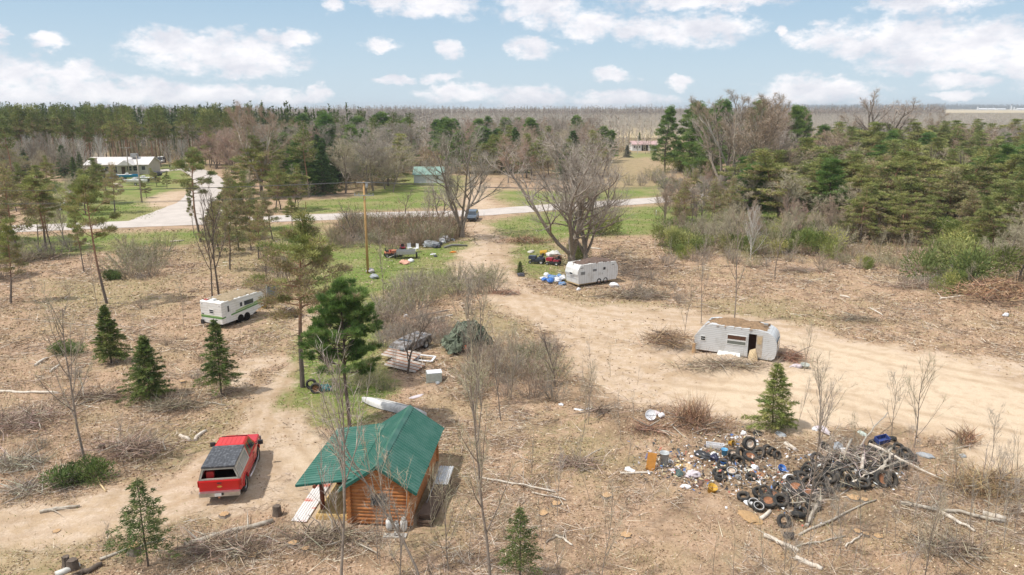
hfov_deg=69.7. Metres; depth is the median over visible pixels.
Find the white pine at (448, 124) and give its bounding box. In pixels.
[432,118,456,150]
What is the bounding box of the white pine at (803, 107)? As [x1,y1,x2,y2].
[786,106,815,135]
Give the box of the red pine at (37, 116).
[29,102,46,157]
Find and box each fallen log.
[0,390,56,393]
[10,317,116,327]
[34,354,59,365]
[39,505,79,513]
[55,563,80,574]
[71,561,102,574]
[100,537,164,560]
[129,387,208,403]
[179,434,190,439]
[182,510,273,544]
[193,429,206,440]
[477,472,555,492]
[532,491,565,500]
[555,527,572,545]
[620,471,652,473]
[757,529,798,554]
[758,509,771,519]
[778,527,845,553]
[783,441,797,450]
[791,555,822,570]
[798,498,876,535]
[804,438,852,527]
[844,533,862,547]
[847,464,886,481]
[850,433,886,456]
[856,412,887,449]
[860,454,864,472]
[868,443,949,480]
[874,443,906,473]
[900,487,1006,522]
[928,490,975,531]
[983,510,1005,519]
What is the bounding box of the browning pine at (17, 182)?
[1,167,24,211]
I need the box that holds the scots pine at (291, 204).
[282,198,299,225]
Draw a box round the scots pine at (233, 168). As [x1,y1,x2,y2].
[221,142,268,193]
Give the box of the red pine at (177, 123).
[171,106,189,159]
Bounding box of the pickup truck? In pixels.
[197,434,262,498]
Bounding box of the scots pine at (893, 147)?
[875,139,935,191]
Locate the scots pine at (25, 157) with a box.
[0,145,30,170]
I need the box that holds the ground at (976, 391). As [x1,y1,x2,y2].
[0,109,1023,574]
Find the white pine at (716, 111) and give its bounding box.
[682,107,719,162]
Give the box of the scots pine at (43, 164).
[36,155,55,180]
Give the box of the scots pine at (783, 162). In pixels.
[768,149,802,200]
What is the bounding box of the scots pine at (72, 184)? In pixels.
[63,168,94,213]
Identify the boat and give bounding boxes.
[116,173,137,179]
[124,178,149,185]
[133,175,156,180]
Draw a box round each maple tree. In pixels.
[412,122,510,236]
[473,125,639,261]
[519,128,634,258]
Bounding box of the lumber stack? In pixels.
[418,476,451,525]
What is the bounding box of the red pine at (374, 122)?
[365,116,386,136]
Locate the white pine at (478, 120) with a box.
[465,117,484,149]
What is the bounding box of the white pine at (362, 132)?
[347,127,384,175]
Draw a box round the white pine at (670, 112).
[649,105,681,169]
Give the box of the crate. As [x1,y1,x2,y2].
[874,434,890,444]
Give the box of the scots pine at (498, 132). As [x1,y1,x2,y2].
[494,130,507,149]
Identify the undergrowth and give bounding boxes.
[6,142,1023,283]
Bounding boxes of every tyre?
[306,378,315,388]
[310,382,320,393]
[712,468,724,476]
[714,474,726,481]
[717,459,728,469]
[726,466,737,475]
[727,449,737,458]
[729,453,740,463]
[733,455,744,464]
[735,447,744,459]
[737,491,749,501]
[742,436,755,449]
[742,450,757,461]
[745,472,757,480]
[747,497,759,507]
[752,486,762,497]
[752,500,764,512]
[753,430,761,435]
[753,447,765,458]
[758,484,769,494]
[760,494,776,508]
[762,444,771,453]
[767,447,776,456]
[768,489,782,501]
[772,450,781,459]
[772,481,779,489]
[773,493,788,507]
[776,513,791,527]
[785,475,796,482]
[786,480,805,494]
[786,492,800,506]
[790,511,805,517]
[793,470,807,474]
[793,505,806,514]
[796,472,807,482]
[798,485,816,498]
[800,464,812,473]
[801,476,815,487]
[803,461,814,472]
[805,497,821,511]
[809,472,822,481]
[810,452,822,463]
[814,482,827,495]
[815,475,828,487]
[821,441,829,450]
[822,470,835,483]
[822,487,835,493]
[826,466,841,470]
[827,453,831,463]
[833,481,848,488]
[834,471,839,483]
[835,461,846,467]
[839,454,848,462]
[840,468,852,480]
[844,461,857,470]
[844,473,856,481]
[848,482,860,489]
[852,457,860,462]
[856,468,869,481]
[856,477,870,488]
[864,455,875,463]
[864,462,874,469]
[865,447,878,460]
[867,466,877,474]
[869,477,879,488]
[873,459,886,468]
[873,469,891,487]
[884,472,898,487]
[886,445,898,454]
[888,464,899,468]
[889,436,896,441]
[893,442,903,449]
[893,459,907,467]
[899,446,912,458]
[904,452,917,462]
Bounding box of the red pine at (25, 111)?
[19,104,37,158]
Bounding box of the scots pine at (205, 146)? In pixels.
[198,133,226,167]
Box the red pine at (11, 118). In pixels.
[7,108,22,151]
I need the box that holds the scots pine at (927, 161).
[875,139,959,201]
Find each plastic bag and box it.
[609,282,619,286]
[624,467,634,471]
[684,469,700,479]
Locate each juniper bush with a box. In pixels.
[37,453,119,489]
[46,338,88,355]
[101,269,121,279]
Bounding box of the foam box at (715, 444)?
[706,441,723,449]
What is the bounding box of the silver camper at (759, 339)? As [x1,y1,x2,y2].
[694,317,779,361]
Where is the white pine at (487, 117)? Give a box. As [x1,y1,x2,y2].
[484,115,495,131]
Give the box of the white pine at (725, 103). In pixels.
[695,97,743,170]
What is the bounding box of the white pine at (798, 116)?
[786,104,811,148]
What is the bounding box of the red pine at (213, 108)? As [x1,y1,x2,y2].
[208,106,219,162]
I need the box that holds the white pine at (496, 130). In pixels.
[490,128,503,156]
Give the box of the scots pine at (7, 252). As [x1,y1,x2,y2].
[0,235,19,263]
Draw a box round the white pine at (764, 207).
[721,162,778,215]
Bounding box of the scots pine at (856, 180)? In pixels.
[832,164,886,208]
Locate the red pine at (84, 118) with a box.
[72,106,95,158]
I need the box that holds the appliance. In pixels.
[266,285,278,298]
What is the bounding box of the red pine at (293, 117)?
[287,115,298,126]
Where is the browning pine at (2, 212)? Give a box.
[0,196,19,239]
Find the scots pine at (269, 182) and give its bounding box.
[262,164,292,209]
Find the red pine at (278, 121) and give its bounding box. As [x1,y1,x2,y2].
[277,119,285,131]
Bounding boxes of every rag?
[409,394,423,398]
[750,464,759,470]
[789,364,801,367]
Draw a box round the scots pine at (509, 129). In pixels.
[499,125,513,153]
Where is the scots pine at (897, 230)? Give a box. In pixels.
[881,193,929,243]
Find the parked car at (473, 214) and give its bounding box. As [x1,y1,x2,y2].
[466,209,478,220]
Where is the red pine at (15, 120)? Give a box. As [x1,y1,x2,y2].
[8,103,26,144]
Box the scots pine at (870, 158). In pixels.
[862,142,901,161]
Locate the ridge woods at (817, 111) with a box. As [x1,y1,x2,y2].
[73,102,946,120]
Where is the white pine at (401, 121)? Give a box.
[393,117,420,156]
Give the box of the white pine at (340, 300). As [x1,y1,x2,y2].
[296,275,385,426]
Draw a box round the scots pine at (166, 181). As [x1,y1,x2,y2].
[161,171,170,187]
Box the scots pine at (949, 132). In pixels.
[939,125,965,142]
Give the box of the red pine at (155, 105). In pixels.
[152,103,170,161]
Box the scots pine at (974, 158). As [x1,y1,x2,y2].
[969,147,997,162]
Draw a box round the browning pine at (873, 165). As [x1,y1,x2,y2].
[844,159,888,193]
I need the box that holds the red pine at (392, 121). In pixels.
[378,111,401,136]
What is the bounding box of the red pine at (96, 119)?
[91,106,104,152]
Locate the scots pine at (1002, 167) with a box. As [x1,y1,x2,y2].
[967,153,1023,196]
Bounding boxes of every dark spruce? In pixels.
[18,148,34,177]
[52,145,75,178]
[67,157,78,180]
[75,152,84,173]
[277,139,312,193]
[299,147,318,188]
[306,142,341,196]
[309,134,325,182]
[311,124,324,166]
[313,138,340,183]
[322,132,343,177]
[322,147,344,190]
[332,144,348,183]
[500,127,530,173]
[549,132,561,163]
[550,130,582,173]
[551,144,570,179]
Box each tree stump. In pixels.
[52,528,60,533]
[61,554,68,567]
[66,557,79,571]
[126,542,142,556]
[218,511,229,518]
[272,504,282,517]
[287,540,298,548]
[301,546,310,552]
[537,510,547,516]
[551,500,561,507]
[601,492,612,499]
[620,531,631,538]
[853,528,861,534]
[873,533,883,538]
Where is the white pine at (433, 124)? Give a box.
[427,119,443,152]
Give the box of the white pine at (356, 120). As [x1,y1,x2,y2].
[341,115,367,154]
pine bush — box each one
[15,188,62,201]
[40,179,62,191]
[565,244,592,260]
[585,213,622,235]
[650,150,683,161]
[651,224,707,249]
[653,214,697,231]
[655,178,679,189]
[660,155,703,172]
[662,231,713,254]
[764,222,799,237]
[776,225,828,247]
[783,212,847,229]
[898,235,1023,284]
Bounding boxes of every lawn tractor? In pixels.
[384,248,397,257]
[528,253,545,263]
[546,256,561,265]
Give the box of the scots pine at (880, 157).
[868,142,903,171]
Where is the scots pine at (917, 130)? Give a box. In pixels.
[904,121,949,155]
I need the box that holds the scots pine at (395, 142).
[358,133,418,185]
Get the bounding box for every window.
[243,298,253,305]
[370,493,386,505]
[727,334,746,341]
[727,340,745,345]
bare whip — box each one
[322,382,333,427]
[426,467,441,523]
[468,502,481,551]
[496,498,512,535]
[508,363,518,406]
[525,489,543,537]
[527,428,535,472]
[547,448,553,486]
[579,338,590,367]
[582,399,590,437]
[608,389,620,436]
[703,530,720,569]
[724,527,738,574]
[748,505,772,567]
[801,540,814,574]
[808,488,825,553]
[829,474,845,518]
[849,470,870,536]
[852,534,862,574]
[879,513,889,552]
[880,456,892,488]
[909,481,930,536]
[919,498,947,545]
[919,515,935,563]
[931,446,950,479]
[944,432,959,487]
[951,465,966,503]
[959,505,975,540]
[969,467,981,522]
[978,503,995,553]
[979,465,1008,531]
[980,437,996,494]
[1000,493,1014,549]
[1003,429,1017,467]
[1004,430,1023,471]
[1008,459,1023,502]
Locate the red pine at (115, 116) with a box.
[106,106,123,156]
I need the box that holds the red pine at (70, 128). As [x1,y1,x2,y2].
[62,105,79,162]
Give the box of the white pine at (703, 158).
[683,109,732,169]
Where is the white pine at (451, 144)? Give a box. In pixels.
[440,129,470,172]
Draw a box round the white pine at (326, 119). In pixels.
[316,112,338,145]
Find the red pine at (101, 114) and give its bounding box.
[93,104,108,156]
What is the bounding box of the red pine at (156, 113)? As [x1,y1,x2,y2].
[151,107,166,166]
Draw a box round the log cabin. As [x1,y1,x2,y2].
[295,405,444,525]
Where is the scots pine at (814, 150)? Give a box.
[788,137,827,202]
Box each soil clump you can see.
[738,510,762,524]
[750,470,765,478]
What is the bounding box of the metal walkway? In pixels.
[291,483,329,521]
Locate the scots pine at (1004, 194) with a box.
[975,178,1023,238]
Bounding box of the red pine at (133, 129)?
[124,106,143,153]
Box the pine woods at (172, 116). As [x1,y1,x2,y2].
[5,100,365,156]
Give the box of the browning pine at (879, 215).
[840,188,883,237]
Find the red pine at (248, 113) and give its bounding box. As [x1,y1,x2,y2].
[240,102,258,126]
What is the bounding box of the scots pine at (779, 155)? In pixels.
[745,149,796,206]
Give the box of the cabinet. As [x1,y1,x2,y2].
[646,452,656,470]
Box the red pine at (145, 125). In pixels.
[142,109,157,156]
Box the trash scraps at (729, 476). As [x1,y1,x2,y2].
[614,418,926,525]
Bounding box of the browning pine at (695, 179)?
[677,168,705,207]
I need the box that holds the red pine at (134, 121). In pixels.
[116,105,138,155]
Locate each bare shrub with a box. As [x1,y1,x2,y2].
[0,239,27,255]
[0,260,15,277]
[0,473,34,494]
[15,247,39,262]
[19,241,55,256]
[26,235,57,250]
[27,434,51,449]
[33,238,75,258]
[40,467,74,488]
[53,229,76,245]
[57,236,82,250]
[65,364,89,377]
[90,245,159,276]
[107,232,142,251]
[109,240,143,260]
[109,256,149,278]
[116,238,151,261]
[117,243,158,265]
[124,239,177,262]
[126,251,158,268]
[126,254,169,276]
[128,298,151,308]
[134,271,150,280]
[141,243,171,265]
[145,229,182,252]
[145,426,164,439]
[159,334,176,344]
[188,348,210,360]
[189,368,204,378]
[211,233,230,245]
[241,267,274,290]
[257,259,279,273]
[268,271,286,278]
[322,228,348,246]
[329,230,358,248]
[335,210,371,220]
[339,232,360,244]
[348,222,376,232]
[350,225,364,239]
[350,373,376,389]
[355,234,371,247]
[356,228,382,243]
[363,291,410,321]
[368,290,408,318]
[369,229,396,244]
[369,283,399,307]
[369,330,400,349]
[370,371,397,390]
[371,318,403,341]
[372,321,400,336]
[373,235,407,249]
[374,306,399,327]
[377,306,402,321]
[379,317,419,338]
[380,280,410,302]
[380,310,418,330]
[381,270,418,291]
[381,291,414,309]
[382,301,408,315]
[384,235,412,245]
[385,323,421,339]
[387,293,415,313]
[388,269,425,290]
[389,221,414,239]
[393,278,443,308]
[396,224,424,235]
[398,230,423,246]
[400,217,417,234]
[400,263,442,285]
[400,278,428,295]
[400,308,432,325]
[402,284,425,301]
[402,299,428,318]
[404,320,430,332]
[407,328,439,346]
[412,220,442,237]
[412,274,444,291]
[412,280,451,303]
[412,307,436,319]
[412,321,452,340]
[414,230,443,239]
[415,268,446,282]
[420,274,456,293]
[422,221,452,236]
[424,282,444,297]
[428,266,452,278]
[429,308,453,322]
[429,324,450,345]
[431,312,454,329]
[433,318,455,336]
[434,267,458,285]
[438,273,476,296]
[443,258,476,279]
[444,270,482,293]
[445,360,491,384]
[454,345,496,366]
[455,270,481,283]
[456,340,506,363]
[457,368,494,393]
[459,380,488,398]
[460,270,494,294]
[462,337,500,355]
[463,262,502,279]
[467,269,495,287]
[472,266,508,292]
[472,370,506,386]
[474,259,507,283]
[481,346,514,361]
[481,352,507,371]
[481,356,504,376]
[484,336,505,351]
[486,337,521,359]
[488,382,516,397]
[492,368,516,382]
[496,350,533,367]
[498,355,528,375]
[499,374,524,390]
[507,363,539,382]
[508,335,537,354]
[510,339,550,363]
[510,376,552,397]
[514,355,563,378]
[520,336,554,358]
[521,354,551,371]
[525,367,553,387]
[526,355,577,384]
[530,374,574,401]
[534,351,555,364]
[536,350,573,374]
[537,334,566,349]
[540,336,565,355]
[621,174,635,185]
[631,170,653,182]
[632,270,646,280]
[635,174,648,185]
[636,291,654,300]
[639,166,661,180]
[639,269,659,279]
[645,168,666,181]
[651,217,676,231]
[652,163,673,175]
[656,230,675,246]
[658,217,699,232]
[663,252,679,265]
[670,291,686,298]
[672,292,685,303]
[676,227,701,241]
[682,161,702,178]
[682,248,709,261]
[683,216,719,234]
[689,225,720,242]
[692,243,724,257]
[700,214,728,235]
[712,225,743,244]
[716,237,740,251]
[721,246,741,259]
[723,248,746,263]
[726,225,770,235]
[742,255,764,267]
[744,229,784,251]
[746,240,776,255]
[754,255,772,266]
[756,220,782,245]
[756,227,783,242]
[777,246,803,261]
[779,233,809,252]
[794,243,819,255]
[808,259,839,271]
[811,251,836,264]
[819,223,849,237]
[823,245,850,258]
[824,225,860,247]
[826,222,859,240]
[835,252,852,263]
[839,253,853,265]
[841,245,866,258]
[850,260,868,268]
[862,251,882,266]
[877,254,909,269]
[878,248,896,258]
[907,258,926,272]
[908,272,937,285]
[921,274,945,287]
[930,263,952,274]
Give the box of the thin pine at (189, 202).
[185,182,194,232]
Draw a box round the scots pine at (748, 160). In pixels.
[715,153,777,209]
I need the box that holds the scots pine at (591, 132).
[579,130,613,167]
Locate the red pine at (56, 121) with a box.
[45,104,72,143]
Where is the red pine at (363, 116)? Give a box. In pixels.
[357,111,367,122]
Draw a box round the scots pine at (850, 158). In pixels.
[827,150,880,193]
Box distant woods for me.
[1,110,659,153]
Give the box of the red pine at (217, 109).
[212,103,223,127]
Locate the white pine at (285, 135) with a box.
[268,131,298,164]
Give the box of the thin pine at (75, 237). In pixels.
[66,199,86,271]
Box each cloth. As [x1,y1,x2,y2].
[681,484,690,488]
[683,463,693,470]
[692,480,702,486]
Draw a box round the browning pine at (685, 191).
[669,177,699,215]
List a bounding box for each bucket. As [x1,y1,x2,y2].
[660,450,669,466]
[707,483,717,492]
[721,448,727,455]
[777,464,785,471]
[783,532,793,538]
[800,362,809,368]
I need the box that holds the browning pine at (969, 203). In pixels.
[955,188,994,229]
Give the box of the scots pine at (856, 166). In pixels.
[841,153,880,191]
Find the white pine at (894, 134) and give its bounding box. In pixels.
[878,129,901,162]
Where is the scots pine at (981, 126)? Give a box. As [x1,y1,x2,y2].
[962,122,990,136]
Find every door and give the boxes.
[225,303,231,322]
[602,264,606,279]
[756,335,762,357]
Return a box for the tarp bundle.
[422,240,439,247]
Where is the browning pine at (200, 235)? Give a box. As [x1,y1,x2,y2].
[195,202,232,256]
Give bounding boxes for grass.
[0,197,1022,574]
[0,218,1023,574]
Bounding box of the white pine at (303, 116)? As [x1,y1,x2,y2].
[292,112,310,131]
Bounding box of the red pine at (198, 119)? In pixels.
[193,108,204,153]
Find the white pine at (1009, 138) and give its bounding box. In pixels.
[999,132,1015,144]
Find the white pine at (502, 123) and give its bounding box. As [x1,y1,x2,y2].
[497,117,510,137]
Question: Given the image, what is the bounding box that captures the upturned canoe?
[362,396,426,415]
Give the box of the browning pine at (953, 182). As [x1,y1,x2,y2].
[919,167,981,219]
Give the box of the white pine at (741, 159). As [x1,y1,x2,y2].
[726,155,750,188]
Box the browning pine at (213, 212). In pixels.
[205,197,223,236]
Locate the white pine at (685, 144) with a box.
[671,100,725,165]
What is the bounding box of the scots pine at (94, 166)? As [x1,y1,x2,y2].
[86,157,116,189]
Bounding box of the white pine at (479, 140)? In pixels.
[465,125,482,166]
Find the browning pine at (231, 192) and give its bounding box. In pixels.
[212,168,251,247]
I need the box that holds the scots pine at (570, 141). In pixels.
[558,138,595,170]
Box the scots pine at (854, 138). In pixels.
[829,126,872,158]
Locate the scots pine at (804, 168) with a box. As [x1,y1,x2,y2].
[777,152,833,213]
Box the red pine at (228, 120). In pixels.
[223,107,237,129]
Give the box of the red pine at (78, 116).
[70,107,94,168]
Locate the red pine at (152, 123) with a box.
[134,108,163,156]
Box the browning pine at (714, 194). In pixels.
[701,181,727,220]
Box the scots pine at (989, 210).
[963,196,1018,259]
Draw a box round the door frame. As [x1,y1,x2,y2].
[414,354,435,361]
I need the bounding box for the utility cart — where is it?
[389,249,417,257]
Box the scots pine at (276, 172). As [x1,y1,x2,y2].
[260,160,290,210]
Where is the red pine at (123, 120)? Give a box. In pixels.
[114,104,131,156]
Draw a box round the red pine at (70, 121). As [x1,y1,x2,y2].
[62,107,77,158]
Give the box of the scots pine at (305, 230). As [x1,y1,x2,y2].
[240,209,353,387]
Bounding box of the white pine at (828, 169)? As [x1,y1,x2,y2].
[799,156,855,215]
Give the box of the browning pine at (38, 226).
[25,192,51,243]
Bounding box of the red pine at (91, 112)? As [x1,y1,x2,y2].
[82,102,94,156]
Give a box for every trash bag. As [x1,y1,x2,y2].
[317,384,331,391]
[369,273,378,278]
[546,250,560,256]
[694,450,710,458]
[710,453,718,460]
[814,426,829,434]
[833,442,842,449]
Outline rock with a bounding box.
[845,494,859,501]
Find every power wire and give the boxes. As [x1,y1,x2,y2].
[0,182,344,190]
[0,193,354,203]
[52,182,351,190]
[84,193,372,203]
[139,182,355,189]
[370,182,727,187]
[373,182,743,188]
[379,182,723,188]
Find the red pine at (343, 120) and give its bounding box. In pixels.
[337,116,346,132]
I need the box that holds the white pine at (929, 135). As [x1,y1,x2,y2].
[916,131,937,151]
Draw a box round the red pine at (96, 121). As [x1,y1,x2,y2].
[85,106,105,156]
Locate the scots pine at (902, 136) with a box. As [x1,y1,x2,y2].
[893,129,928,151]
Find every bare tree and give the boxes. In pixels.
[0,140,32,175]
[1,140,31,175]
[17,131,36,166]
[21,138,40,163]
[26,147,55,171]
[28,131,58,170]
[33,187,69,241]
[39,202,60,237]
[42,143,56,172]
[49,141,97,170]
[50,132,71,160]
[54,173,78,196]
[58,172,74,191]
[72,137,87,166]
[75,142,90,165]
[87,133,107,155]
[91,135,108,156]
[159,135,181,160]
[171,123,203,157]
[174,140,186,164]
[193,132,212,165]
[193,191,215,296]
[194,130,220,168]
[199,180,226,294]
[201,127,237,171]
[209,127,227,170]
[210,127,232,165]
[213,128,238,171]
[213,128,243,165]
[224,101,291,194]
[227,133,256,169]
[240,166,256,197]
[241,122,278,146]
[243,124,304,170]
[259,120,294,170]
[259,235,267,281]
[267,128,314,184]
[270,127,314,163]
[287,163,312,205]
[289,123,337,148]
[295,122,333,164]
[325,140,373,181]
[326,132,382,192]
[329,126,401,190]
[331,121,365,154]
[336,133,379,178]
[338,142,399,192]
[344,120,377,142]
[353,124,390,142]
[358,135,409,188]
[366,125,383,150]
[371,141,416,191]
[376,126,414,166]
[383,141,417,182]
[385,121,424,158]
[387,132,418,161]
[390,123,426,170]
[406,128,425,149]
[448,127,473,167]
[461,116,474,133]
[464,122,475,145]
[490,121,503,132]
[495,112,515,130]
[497,133,526,182]
[498,118,522,133]
[511,136,539,179]
[513,119,524,131]
[513,129,544,161]
[521,132,539,169]
[527,126,538,137]
[537,131,560,163]
[539,141,554,174]
[541,118,567,133]
[542,125,568,158]
[549,114,567,134]
[554,124,599,155]
[570,122,586,141]
[577,126,600,173]
[583,113,603,129]
[649,168,678,218]
[653,182,674,219]
[663,173,699,214]
[667,176,693,203]
[673,210,686,229]
[687,173,723,220]
[688,89,795,165]
[689,213,708,234]
[690,95,766,186]
[691,188,700,223]
[696,118,750,173]
[701,163,714,205]
[702,209,724,233]
[706,177,724,218]
[707,171,774,211]
[709,175,726,208]
[709,207,741,245]
[718,210,740,238]
[719,206,735,228]
[726,92,819,202]
[728,197,748,231]
[730,157,744,182]
[738,198,763,234]
[743,202,769,256]
[744,118,806,174]
[745,210,769,241]
[751,117,799,158]
[753,211,765,241]
[768,167,832,215]
[770,109,800,155]
[771,204,804,239]
[775,108,814,147]
[776,161,823,204]
[779,195,799,227]
[781,147,814,164]
[792,199,813,230]
[805,209,835,240]
[811,128,873,158]
[813,200,829,222]
[814,130,856,158]
[817,195,846,232]
[825,207,842,228]
[832,183,881,230]
[834,206,856,228]
[838,112,869,136]
[840,143,874,171]
[851,87,922,138]
[887,143,936,170]
[923,110,948,129]
[925,144,938,201]
[938,147,970,172]
[950,123,1000,153]
[957,151,968,204]
[976,224,1023,278]
[978,219,1023,276]
[979,128,1011,146]
[992,125,1017,135]
[998,126,1022,136]
[1000,201,1023,247]
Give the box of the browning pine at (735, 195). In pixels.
[716,175,743,218]
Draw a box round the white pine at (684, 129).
[667,100,702,162]
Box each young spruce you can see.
[89,304,133,362]
[102,477,191,566]
[114,335,178,405]
[192,318,244,395]
[495,506,543,574]
[515,261,524,273]
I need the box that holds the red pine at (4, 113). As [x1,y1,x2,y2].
[0,107,17,141]
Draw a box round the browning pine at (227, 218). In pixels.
[209,200,251,268]
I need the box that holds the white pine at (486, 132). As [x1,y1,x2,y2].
[475,126,501,160]
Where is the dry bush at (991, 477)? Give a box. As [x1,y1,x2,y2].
[904,450,1023,511]
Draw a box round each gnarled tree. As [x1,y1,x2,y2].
[335,202,361,240]
[398,189,416,211]
[421,187,443,216]
[423,177,461,217]
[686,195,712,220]
[688,183,703,215]
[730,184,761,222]
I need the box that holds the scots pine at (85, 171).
[81,164,102,181]
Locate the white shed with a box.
[412,166,444,182]
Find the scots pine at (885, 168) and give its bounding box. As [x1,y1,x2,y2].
[859,150,929,222]
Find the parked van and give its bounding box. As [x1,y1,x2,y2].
[157,156,164,161]
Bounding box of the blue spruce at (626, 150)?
[623,145,633,157]
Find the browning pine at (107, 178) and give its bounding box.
[100,161,126,210]
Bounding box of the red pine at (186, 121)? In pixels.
[175,105,194,147]
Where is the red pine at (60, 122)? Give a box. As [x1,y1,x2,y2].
[47,106,70,141]
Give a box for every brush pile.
[0,389,103,450]
[0,436,77,477]
[0,462,66,504]
[3,245,105,262]
[41,374,146,405]
[60,419,197,469]
[122,387,233,416]
[156,503,314,573]
[246,504,420,560]
[271,304,311,319]
[329,364,400,387]
[357,212,475,229]
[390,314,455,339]
[420,344,578,392]
[481,278,521,295]
[492,230,561,243]
[538,441,607,474]
[566,391,632,418]
[570,276,702,301]
[611,406,688,441]
[618,322,697,350]
[624,347,810,376]
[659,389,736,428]
[666,413,741,439]
[758,475,861,515]
[766,261,825,274]
[775,428,942,486]
[776,341,826,363]
[823,305,887,323]
[863,273,941,290]
[867,513,1020,572]
[929,270,1023,307]
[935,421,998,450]
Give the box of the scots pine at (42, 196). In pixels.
[25,188,59,247]
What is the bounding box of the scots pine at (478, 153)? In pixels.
[467,139,495,163]
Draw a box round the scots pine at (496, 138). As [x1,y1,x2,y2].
[486,136,514,170]
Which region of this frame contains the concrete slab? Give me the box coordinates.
[383,531,406,537]
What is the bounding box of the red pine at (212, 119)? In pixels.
[201,109,218,165]
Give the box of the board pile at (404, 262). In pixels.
[399,259,409,264]
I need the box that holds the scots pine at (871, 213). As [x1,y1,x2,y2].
[833,182,884,241]
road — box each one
[9,191,759,231]
[130,168,223,223]
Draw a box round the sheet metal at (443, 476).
[435,466,453,484]
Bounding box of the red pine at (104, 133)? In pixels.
[94,105,109,155]
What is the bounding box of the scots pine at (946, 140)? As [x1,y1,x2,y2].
[930,139,964,160]
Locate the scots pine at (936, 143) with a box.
[923,137,959,166]
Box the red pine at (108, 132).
[99,107,122,156]
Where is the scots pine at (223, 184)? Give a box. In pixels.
[218,174,243,193]
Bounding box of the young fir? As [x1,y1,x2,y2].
[739,362,800,431]
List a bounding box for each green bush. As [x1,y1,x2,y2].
[674,243,694,259]
[682,159,722,176]
[715,230,747,249]
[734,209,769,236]
[740,235,771,253]
[758,237,797,253]
[768,215,784,227]
[796,225,849,259]
[854,253,875,269]
[919,255,946,273]
[922,228,1011,254]
[927,215,991,242]
[929,267,968,295]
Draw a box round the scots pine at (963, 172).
[904,164,974,219]
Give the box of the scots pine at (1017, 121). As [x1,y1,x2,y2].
[994,118,1023,136]
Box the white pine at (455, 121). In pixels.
[451,118,463,138]
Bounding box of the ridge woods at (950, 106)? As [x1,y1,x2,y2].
[744,103,1023,109]
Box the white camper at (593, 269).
[565,256,617,284]
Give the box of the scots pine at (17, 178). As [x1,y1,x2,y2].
[10,161,37,193]
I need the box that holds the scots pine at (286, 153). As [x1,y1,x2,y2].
[279,137,316,172]
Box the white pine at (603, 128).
[596,125,615,156]
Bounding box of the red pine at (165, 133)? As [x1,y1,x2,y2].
[156,110,172,155]
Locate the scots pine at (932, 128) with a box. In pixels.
[927,125,964,152]
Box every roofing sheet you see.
[381,348,421,360]
[384,357,424,371]
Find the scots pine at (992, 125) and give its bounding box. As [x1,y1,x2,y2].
[949,123,996,147]
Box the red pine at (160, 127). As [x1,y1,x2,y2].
[145,106,162,157]
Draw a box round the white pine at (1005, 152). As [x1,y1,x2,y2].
[987,142,1018,171]
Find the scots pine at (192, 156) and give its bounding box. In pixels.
[166,146,217,241]
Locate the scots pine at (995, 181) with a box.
[957,163,1023,232]
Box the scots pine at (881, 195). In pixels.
[844,184,898,233]
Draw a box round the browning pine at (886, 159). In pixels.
[877,154,899,183]
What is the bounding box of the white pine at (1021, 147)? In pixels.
[988,145,1023,194]
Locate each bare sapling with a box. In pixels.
[25,278,97,458]
[80,239,98,307]
[98,522,111,563]
[114,411,123,437]
[175,275,184,321]
[297,382,419,574]
[298,324,373,574]
[362,475,388,558]
[367,492,393,563]
[373,225,391,292]
[377,487,416,574]
[391,323,399,380]
[394,301,439,373]
[422,458,472,570]
[439,339,527,574]
[449,266,482,405]
[462,281,479,373]
[463,428,490,473]
[465,279,504,404]
[481,311,511,420]
[490,326,527,398]
[503,318,525,353]
[537,320,562,386]
[545,444,571,515]
[549,524,568,574]
[567,440,589,500]
[577,363,602,424]
[578,359,596,404]
[583,475,624,574]
[681,277,698,333]
[694,223,713,321]
[724,203,750,317]
[749,226,760,254]
[763,211,801,277]
[766,500,806,574]
[782,529,801,574]
[797,321,817,369]
[797,372,812,424]
[803,347,856,450]
[806,359,847,522]
[824,471,839,539]
[824,528,847,568]
[826,483,856,555]
[833,237,848,266]
[842,410,861,463]
[854,234,871,272]
[874,229,887,257]
[877,465,891,502]
[884,364,908,434]
[888,500,904,538]
[899,539,926,574]
[901,346,952,445]
[902,421,923,489]
[903,229,916,262]
[910,471,930,516]
[910,490,954,574]
[926,481,949,534]
[932,476,950,525]
[937,526,959,574]
[947,435,974,503]
[965,260,978,284]
[984,436,1017,517]
[986,404,1004,460]
[996,470,1020,515]
[1013,478,1023,533]
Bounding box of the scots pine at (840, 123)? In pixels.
[807,121,849,149]
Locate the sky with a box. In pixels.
[0,0,1023,108]
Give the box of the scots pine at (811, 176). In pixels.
[769,167,825,217]
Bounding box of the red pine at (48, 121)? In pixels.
[45,105,54,157]
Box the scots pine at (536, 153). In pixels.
[509,136,548,177]
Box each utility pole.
[136,156,142,200]
[354,181,373,273]
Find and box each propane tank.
[386,519,392,529]
[400,517,406,530]
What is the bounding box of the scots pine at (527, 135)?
[513,132,545,174]
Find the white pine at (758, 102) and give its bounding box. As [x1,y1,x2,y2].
[738,98,777,160]
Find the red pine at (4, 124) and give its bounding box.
[0,115,18,175]
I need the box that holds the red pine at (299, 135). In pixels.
[287,120,318,196]
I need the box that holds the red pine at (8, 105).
[4,103,15,145]
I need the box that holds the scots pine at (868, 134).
[844,122,888,152]
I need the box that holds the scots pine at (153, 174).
[146,168,162,185]
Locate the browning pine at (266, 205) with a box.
[252,190,282,239]
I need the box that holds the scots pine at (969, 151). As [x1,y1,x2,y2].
[961,133,992,161]
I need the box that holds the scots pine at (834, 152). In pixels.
[789,145,857,207]
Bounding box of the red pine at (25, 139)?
[10,107,31,147]

